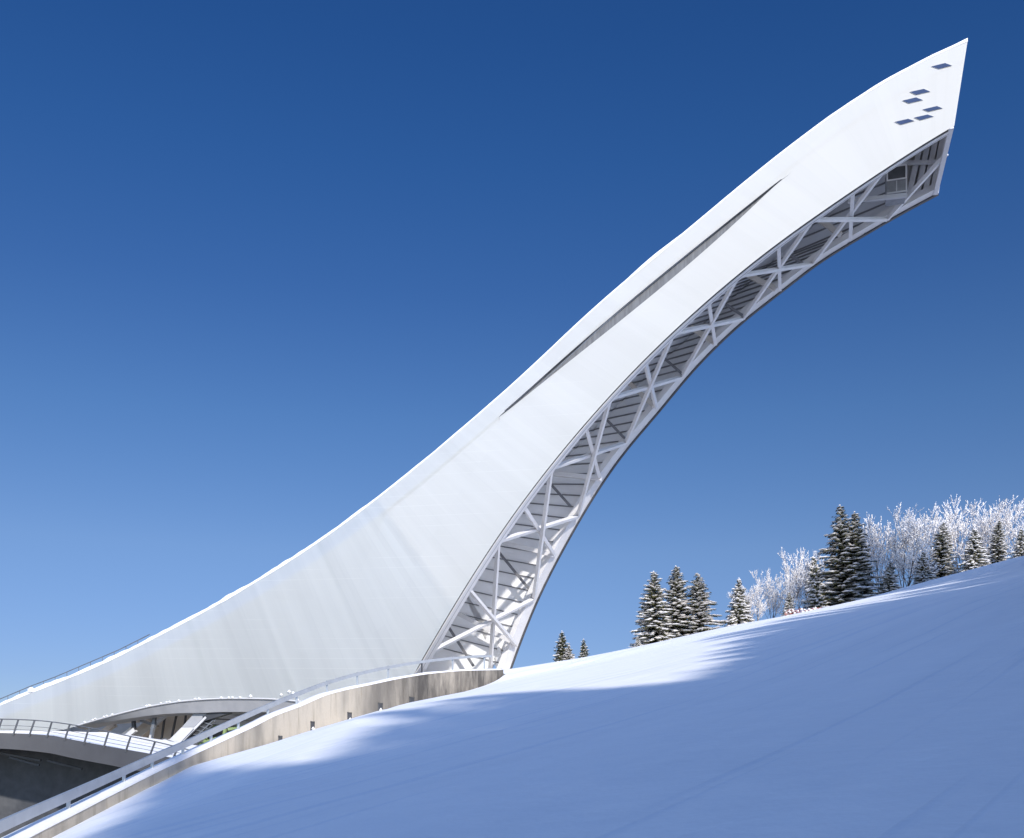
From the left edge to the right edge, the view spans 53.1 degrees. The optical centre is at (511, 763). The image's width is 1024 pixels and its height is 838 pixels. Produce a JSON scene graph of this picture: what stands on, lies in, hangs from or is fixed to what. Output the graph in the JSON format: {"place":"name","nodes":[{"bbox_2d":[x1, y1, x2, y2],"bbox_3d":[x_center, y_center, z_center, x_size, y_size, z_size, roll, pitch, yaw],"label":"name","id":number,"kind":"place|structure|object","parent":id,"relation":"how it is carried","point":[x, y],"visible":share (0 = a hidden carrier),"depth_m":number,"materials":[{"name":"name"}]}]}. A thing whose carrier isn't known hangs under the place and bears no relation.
{"place":"outdoors","nodes":[
{"label":"outdoors","id":0,"kind":"place"},
{"bbox_2d":[0,0,1023,702],"label":"sky","id":1,"kind":"structure","parent":0,"point":[261,260],"materials":[{"name":"blue"}]},
{"bbox_2d":[52,556,1023,837],"bbox_3d":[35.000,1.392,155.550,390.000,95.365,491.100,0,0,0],"label":"snow slope","id":2,"kind":"structure","parent":0,"point":[894,714],"depth_m":17.43,"materials":[{"name":"white snow"}]},
{"bbox_2d":[0,38,967,730],"bbox_3d":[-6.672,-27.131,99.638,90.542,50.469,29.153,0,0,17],"label":"ski jump tower","id":3,"kind":"structure","parent":2,"relation":"on","point":[456,542],"depth_m":85.61,"materials":[{"name":"white metal"}]},
{"bbox_2d":[162,712,231,742],"bbox_3d":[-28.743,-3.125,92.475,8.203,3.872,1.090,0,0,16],"label":"covered stairway","id":4,"kind":"object","parent":3,"relation":"attached to","point":[194,725],"visible":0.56,"depth_m":92.45,"materials":[{"name":"grey paint"}]},
{"bbox_2d":[896,119,913,124],"bbox_3d":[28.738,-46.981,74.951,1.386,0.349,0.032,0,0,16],"label":"window","id":5,"kind":"structure","parent":3,"relation":"in","point":[905,121],"depth_m":74.93,"materials":[{"name":"blue glass"}]},
{"bbox_2d":[903,97,921,103],"bbox_3d":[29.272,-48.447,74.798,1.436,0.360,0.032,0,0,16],"label":"window","id":6,"kind":"structure","parent":3,"relation":"in","point":[912,100],"depth_m":74.79,"materials":[{"name":"blue glass"}]},
{"bbox_2d":[910,89,930,94],"bbox_3d":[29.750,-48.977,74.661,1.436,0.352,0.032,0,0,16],"label":"window","id":7,"kind":"structure","parent":3,"relation":"in","point":[917,92],"depth_m":74.66,"materials":[{"name":"blue glass"}]},
{"bbox_2d":[914,114,933,119],"bbox_3d":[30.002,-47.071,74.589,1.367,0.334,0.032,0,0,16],"label":"window","id":8,"kind":"structure","parent":3,"relation":"in","point":[923,117],"depth_m":74.59,"materials":[{"name":"blue glass"}]},
{"bbox_2d":[922,106,941,111],"bbox_3d":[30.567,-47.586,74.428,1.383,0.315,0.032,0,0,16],"label":"window","id":9,"kind":"structure","parent":3,"relation":"in","point":[936,107],"depth_m":74.41,"materials":[{"name":"blue glass"}]},
{"bbox_2d":[931,63,951,68],"bbox_3d":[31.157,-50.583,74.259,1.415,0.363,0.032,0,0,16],"label":"window","id":10,"kind":"structure","parent":3,"relation":"in","point":[940,66],"depth_m":74.24,"materials":[{"name":"blue glass"}]},
{"bbox_2d":[553,632,569,661],"bbox_3d":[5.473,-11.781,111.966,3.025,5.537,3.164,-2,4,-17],"label":"spruce tree","id":11,"kind":"object","parent":2,"relation":"on","point":[561,648],"visible":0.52,"depth_m":111.57,"materials":[{"name":"green plant"}]},
{"bbox_2d":[561,645,574,660],"bbox_3d":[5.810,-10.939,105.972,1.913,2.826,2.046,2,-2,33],"label":"spruce shrub","id":12,"kind":"object","parent":2,"relation":"on","point":[569,655],"visible":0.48,"depth_m":105.86,"materials":[{"name":"white plant"}]},
{"bbox_2d":[577,638,589,657],"bbox_3d":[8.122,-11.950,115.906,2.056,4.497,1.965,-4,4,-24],"label":"spruce tree","id":13,"kind":"object","parent":2,"relation":"on","point":[583,652],"visible":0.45,"depth_m":115.69,"materials":[{"name":"green plant"}]},
{"bbox_2d":[634,636,640,646],"bbox_3d":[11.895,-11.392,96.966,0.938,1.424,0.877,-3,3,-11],"label":"spruce shrub","id":14,"kind":"object","parent":2,"relation":"on","point":[638,643],"visible":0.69,"depth_m":96.86,"materials":[{"name":"white plant"}]},
{"bbox_2d":[628,571,678,646],"bbox_3d":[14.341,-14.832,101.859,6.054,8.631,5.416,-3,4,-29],"label":"spruce tree","id":15,"kind":"object","parent":2,"relation":"on","point":[652,628],"visible":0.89,"depth_m":101.29,"materials":[{"name":"green plant"}]},
{"bbox_2d":[653,566,697,639],"bbox_3d":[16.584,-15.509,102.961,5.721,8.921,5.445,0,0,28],"label":"spruce tree","id":16,"kind":"object","parent":2,"relation":"on","point":[676,583],"visible":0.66,"depth_m":102.56,"materials":[{"name":"green plant"}]},
{"bbox_2d":[676,573,726,635],"bbox_3d":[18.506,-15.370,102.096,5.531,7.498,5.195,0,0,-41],"label":"spruce tree","id":17,"kind":"object","parent":2,"relation":"on","point":[700,604],"visible":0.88,"depth_m":101.67,"materials":[{"name":"green plant"}]},
{"bbox_2d":[723,579,754,626],"bbox_3d":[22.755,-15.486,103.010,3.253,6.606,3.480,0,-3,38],"label":"spruce tree","id":18,"kind":"object","parent":2,"relation":"on","point":[739,611],"visible":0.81,"depth_m":102.74,"materials":[{"name":"green plant"}]},
{"bbox_2d":[727,586,755,620],"bbox_3d":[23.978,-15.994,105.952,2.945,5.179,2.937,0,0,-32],"label":"frosted tree","id":19,"kind":"object","parent":2,"relation":"on","point":[751,605],"visible":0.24,"depth_m":105.74,"materials":[{"name":"white plant"}]},
{"bbox_2d":[741,582,768,620],"bbox_3d":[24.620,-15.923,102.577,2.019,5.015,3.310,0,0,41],"label":"frosted tree","id":20,"kind":"object","parent":2,"relation":"on","point":[757,603],"visible":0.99,"depth_m":102.37,"materials":[{"name":"white plant"}]},
{"bbox_2d":[749,569,787,618],"bbox_3d":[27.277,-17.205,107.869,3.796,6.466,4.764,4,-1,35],"label":"frosted tree","id":21,"kind":"object","parent":2,"relation":"on","point":[773,598],"visible":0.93,"depth_m":107.08,"materials":[{"name":"white plant"}]},
{"bbox_2d":[780,592,796,616],"bbox_3d":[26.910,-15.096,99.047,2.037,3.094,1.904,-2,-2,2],"label":"spruce tree","id":22,"kind":"object","parent":2,"relation":"on","point":[789,603],"visible":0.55,"depth_m":98.86,"materials":[{"name":"green plant"}]},
{"bbox_2d":[777,547,820,608],"bbox_3d":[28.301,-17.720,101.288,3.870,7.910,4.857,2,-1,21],"label":"frosted tree","id":23,"kind":"object","parent":2,"relation":"on","point":[790,586],"visible":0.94,"depth_m":101.30,"materials":[{"name":"white plant"}]},
{"bbox_2d":[783,556,819,610],"bbox_3d":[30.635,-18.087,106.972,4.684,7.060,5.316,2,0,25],"label":"frosted tree","id":24,"kind":"object","parent":2,"relation":"on","point":[799,594],"visible":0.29,"depth_m":106.34,"materials":[{"name":"white plant"}]},
{"bbox_2d":[784,607,820,615],"bbox_3d":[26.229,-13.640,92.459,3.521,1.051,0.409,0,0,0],"label":"frosted shrubs","id":25,"kind":"object","parent":2,"relation":"on","point":[800,611],"visible":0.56,"depth_m":92.42,"materials":[{"name":"white plant"}]},
{"bbox_2d":[801,555,831,610],"bbox_3d":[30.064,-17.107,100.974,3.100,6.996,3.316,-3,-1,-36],"label":"spruce tree","id":26,"kind":"object","parent":2,"relation":"on","point":[814,580],"visible":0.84,"depth_m":100.74,"materials":[{"name":"green plant"}]},
{"bbox_2d":[805,555,837,595],"bbox_3d":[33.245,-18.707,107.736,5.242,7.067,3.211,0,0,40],"label":"frosted tree","id":27,"kind":"object","parent":2,"relation":"on","point":[822,563],"visible":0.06,"depth_m":107.71,"materials":[{"name":"white plant"}]},
{"bbox_2d":[807,505,888,608],"bbox_3d":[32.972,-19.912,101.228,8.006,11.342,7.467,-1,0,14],"label":"spruce tree","id":28,"kind":"object","parent":2,"relation":"on","point":[849,572],"visible":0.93,"depth_m":100.28,"materials":[{"name":"green plant"}]},
{"bbox_2d":[859,512,899,585],"bbox_3d":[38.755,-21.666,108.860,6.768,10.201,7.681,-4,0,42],"label":"frosted tree","id":29,"kind":"object","parent":2,"relation":"on","point":[876,543],"visible":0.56,"depth_m":107.23,"materials":[{"name":"white plant"}]},
{"bbox_2d":[876,561,902,594],"bbox_3d":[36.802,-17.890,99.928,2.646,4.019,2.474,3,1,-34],"label":"spruce shrub","id":30,"kind":"object","parent":2,"relation":"on","point":[890,578],"visible":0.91,"depth_m":99.66,"materials":[{"name":"green plant"}]},
{"bbox_2d":[878,503,949,587],"bbox_3d":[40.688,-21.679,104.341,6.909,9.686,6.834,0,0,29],"label":"frosted tree","id":31,"kind":"object","parent":2,"relation":"on","point":[897,553],"visible":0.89,"depth_m":103.53,"materials":[{"name":"white plant"}]},
{"bbox_2d":[911,552,935,584],"bbox_3d":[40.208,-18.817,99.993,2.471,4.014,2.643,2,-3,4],"label":"spruce shrub","id":32,"kind":"object","parent":2,"relation":"on","point":[924,573],"visible":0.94,"depth_m":99.80,"materials":[{"name":"green plant"}]},
{"bbox_2d":[900,503,964,576],"bbox_3d":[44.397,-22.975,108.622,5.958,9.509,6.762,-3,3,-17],"label":"frosted tree","id":33,"kind":"object","parent":2,"relation":"on","point":[928,520],"visible":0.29,"depth_m":108.60,"materials":[{"name":"white plant"}]},
{"bbox_2d":[928,522,960,578],"bbox_3d":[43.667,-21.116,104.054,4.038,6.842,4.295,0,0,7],"label":"spruce tree","id":34,"kind":"object","parent":2,"relation":"on","point":[943,544],"visible":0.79,"depth_m":103.56,"materials":[{"name":"green plant"}]},
{"bbox_2d":[957,529,990,572],"bbox_3d":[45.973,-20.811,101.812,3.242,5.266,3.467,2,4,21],"label":"spruce tree","id":35,"kind":"object","parent":2,"relation":"on","point":[974,554],"visible":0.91,"depth_m":101.56,"materials":[{"name":"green plant"}]},
{"bbox_2d":[933,494,1017,570],"bbox_3d":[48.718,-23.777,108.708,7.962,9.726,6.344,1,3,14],"label":"frosted tree","id":36,"kind":"object","parent":2,"relation":"on","point":[973,513],"visible":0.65,"depth_m":107.77,"materials":[{"name":"white plant"}]},
{"bbox_2d":[960,505,1010,558],"bbox_3d":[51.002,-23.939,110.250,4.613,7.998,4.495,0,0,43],"label":"frosted tree","id":37,"kind":"object","parent":2,"relation":"on","point":[982,528],"visible":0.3,"depth_m":109.67,"materials":[{"name":"white plant"}]},
{"bbox_2d":[985,520,1011,563],"bbox_3d":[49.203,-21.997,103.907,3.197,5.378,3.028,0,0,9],"label":"spruce tree","id":38,"kind":"object","parent":2,"relation":"on","point":[998,552],"visible":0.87,"depth_m":103.63,"materials":[{"name":"green plant"}]},
{"bbox_2d":[988,499,1023,550],"bbox_3d":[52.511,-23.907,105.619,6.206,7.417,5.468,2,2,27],"label":"frosted tree","id":39,"kind":"object","parent":2,"relation":"on","point":[1009,525],"visible":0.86,"depth_m":105.75,"materials":[{"name":"white plant"}]},
{"bbox_2d":[1010,528,1023,558],"bbox_3d":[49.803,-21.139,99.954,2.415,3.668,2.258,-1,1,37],"label":"spruce shrub","id":40,"kind":"object","parent":2,"relation":"on","point":[1019,548],"visible":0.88,"depth_m":99.81,"materials":[{"name":"green plant"}]},
{"label":"lower yard","id":41,"kind":"structure","parent":0,"visible":0},
{"bbox_2d":[0,749,139,837],"bbox_3d":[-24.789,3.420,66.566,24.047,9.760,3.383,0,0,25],"label":"basement wall","id":42,"kind":"structure","parent":41,"relation":"on","point":[23,785],"depth_m":70.35,"materials":[{"name":"concrete"}]},
{"bbox_2d":[0,719,197,770],"bbox_3d":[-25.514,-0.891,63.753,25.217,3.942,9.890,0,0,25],"label":"curved walkway","id":43,"kind":"structure","parent":42,"relation":"on","point":[114,749],"depth_m":62.86,"materials":[{"name":"white metal"}]},
{"bbox_2d":[2,669,503,837],"bbox_3d":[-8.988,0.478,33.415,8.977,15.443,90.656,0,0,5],"label":"concrete retaining wall","id":44,"kind":"structure","parent":41,"relation":"on","point":[319,710],"depth_m":50.27,"materials":[{"name":"concrete"}]},
{"bbox_2d":[0,655,491,832],"bbox_3d":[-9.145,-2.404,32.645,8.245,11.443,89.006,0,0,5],"label":"wall handrail","id":45,"kind":"object","parent":44,"relation":"attached to","point":[23,815],"depth_m":36.20,"materials":[{"name":"metal"}]},
{"label":"upper yard","id":46,"kind":"structure","parent":0,"visible":0},
{"bbox_2d":[59,714,264,744],"bbox_3d":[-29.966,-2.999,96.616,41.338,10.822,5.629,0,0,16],"label":"entrance hall","id":47,"kind":"structure","parent":46,"relation":"on","point":[168,727],"depth_m":98.30,"materials":[{"name":"grey glass"}]},
{"bbox_2d":[198,725,242,744],"bbox_3d":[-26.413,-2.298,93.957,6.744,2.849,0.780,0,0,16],"label":"green steel frame","id":48,"kind":"object","parent":47,"relation":"on","point":[224,732],"visible":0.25,"depth_m":94.02,"materials":[{"name":"paint"}]}
]}

